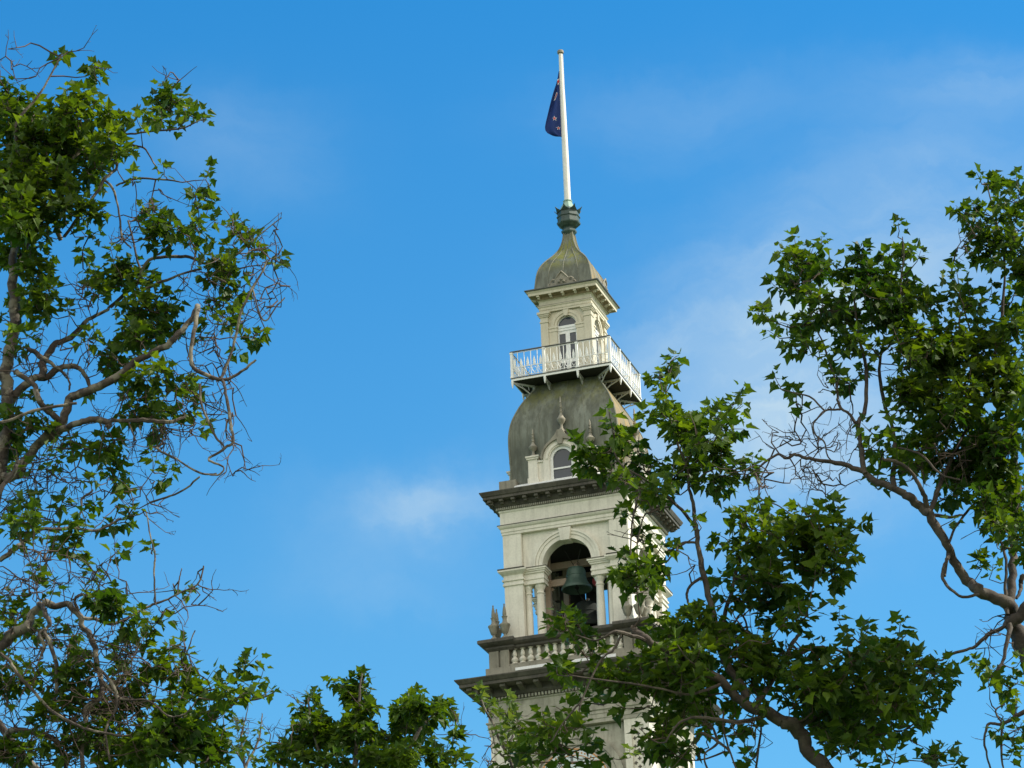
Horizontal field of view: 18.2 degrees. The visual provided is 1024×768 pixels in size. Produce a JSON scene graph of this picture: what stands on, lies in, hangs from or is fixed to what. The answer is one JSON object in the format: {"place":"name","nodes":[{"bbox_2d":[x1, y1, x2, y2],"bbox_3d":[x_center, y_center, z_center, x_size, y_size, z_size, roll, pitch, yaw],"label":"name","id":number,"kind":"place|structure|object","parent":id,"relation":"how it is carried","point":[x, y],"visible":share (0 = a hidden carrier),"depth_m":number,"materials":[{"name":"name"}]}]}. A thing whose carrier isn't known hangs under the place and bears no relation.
{"place":"outdoors","nodes":[
{"label":"outdoors","id":0,"kind":"place"},
{"bbox_2d":[0,0,1023,767],"label":"sky","id":1,"kind":"structure","parent":0,"point":[413,171],"materials":[{"name":"blue"}]},
{"label":"ground","id":2,"kind":"structure","parent":0,"visible":0},
{"bbox_2d":[0,460,281,767],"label":"plane tree","id":3,"kind":"object","parent":2,"relation":"on","point":[190,735],"visible":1,"depth_m":35.51,"materials":[{"name":"green plant"}]},
{"bbox_2d":[0,25,298,542],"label":"plane tree","id":4,"kind":"object","parent":2,"relation":"on","point":[32,172],"visible":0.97,"depth_m":39.55,"materials":[{"name":"green plant"}]},
{"bbox_2d":[222,704,269,767],"bbox_3d":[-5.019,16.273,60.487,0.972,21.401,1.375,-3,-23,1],"label":"sapling","id":5,"kind":"object","parent":2,"relation":"on","point":[243,732],"visible":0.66,"depth_m":64.50,"materials":[{"name":"green plant"}]},
{"bbox_2d":[255,664,499,767],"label":"plane tree","id":6,"kind":"object","parent":2,"relation":"on","point":[349,732],"visible":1,"depth_m":60.03,"materials":[{"name":"green plant"}]},
{"bbox_2d":[468,679,641,767],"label":"young tree","id":7,"kind":"object","parent":2,"relation":"on","point":[512,714],"visible":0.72,"depth_m":51.77,"materials":[{"name":"green plant"}]},
{"bbox_2d":[454,199,721,767],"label":"clock tower","id":8,"kind":"structure","parent":2,"relation":"on","point":[543,504],"depth_m":119.71,"materials":[{"name":"stone"}]},
{"bbox_2d":[557,49,570,199],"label":"flagpole","id":9,"kind":"object","parent":8,"relation":"on","point":[565,161],"visible":1,"depth_m":128.12,"materials":[{"name":"metal"}]},
{"bbox_2d":[545,72,561,136],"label":"flag","id":10,"kind":"object","parent":9,"relation":"hanging from","point":[553,124],"visible":1,"depth_m":128.50,"materials":[{"name":"blue fabric"}]},
{"bbox_2d":[558,316,576,369],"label":"balcony door","id":11,"kind":"structure","parent":8,"relation":"in","point":[567,332],"depth_m":123.79,"materials":[{"name":"white paint"}]},
{"bbox_2d":[544,558,609,630],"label":"bell frame","id":12,"kind":"object","parent":8,"relation":"in","point":[559,581],"visible":0.26,"depth_m":120.42,"materials":[{"name":"brown wood"}]},
{"bbox_2d":[561,549,591,594],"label":"bell","id":13,"kind":"object","parent":12,"relation":"hanging from","point":[576,579],"visible":1,"depth_m":119.45,"materials":[{"name":"green metal"}]},
{"bbox_2d":[575,590,597,628],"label":"bell","id":14,"kind":"object","parent":12,"relation":"hanging from","point":[588,607],"visible":0.56,"depth_m":119.37,"materials":[{"name":"metal"}]},
{"bbox_2d":[595,322,599,363],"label":"balcony door","id":15,"kind":"structure","parent":8,"relation":"in","point":[596,332],"depth_m":124.54,"materials":[{"name":"white paint"}]},
{"bbox_2d":[509,347,968,767],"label":"plane tree","id":16,"kind":"object","parent":2,"relation":"on","point":[834,702],"visible":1,"depth_m":32.49,"materials":[{"name":"green plant"}]},
{"bbox_2d":[747,162,1023,767],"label":"plane tree","id":17,"kind":"object","parent":2,"relation":"on","point":[983,467],"visible":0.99,"depth_m":38.73,"materials":[{"name":"green plant"}]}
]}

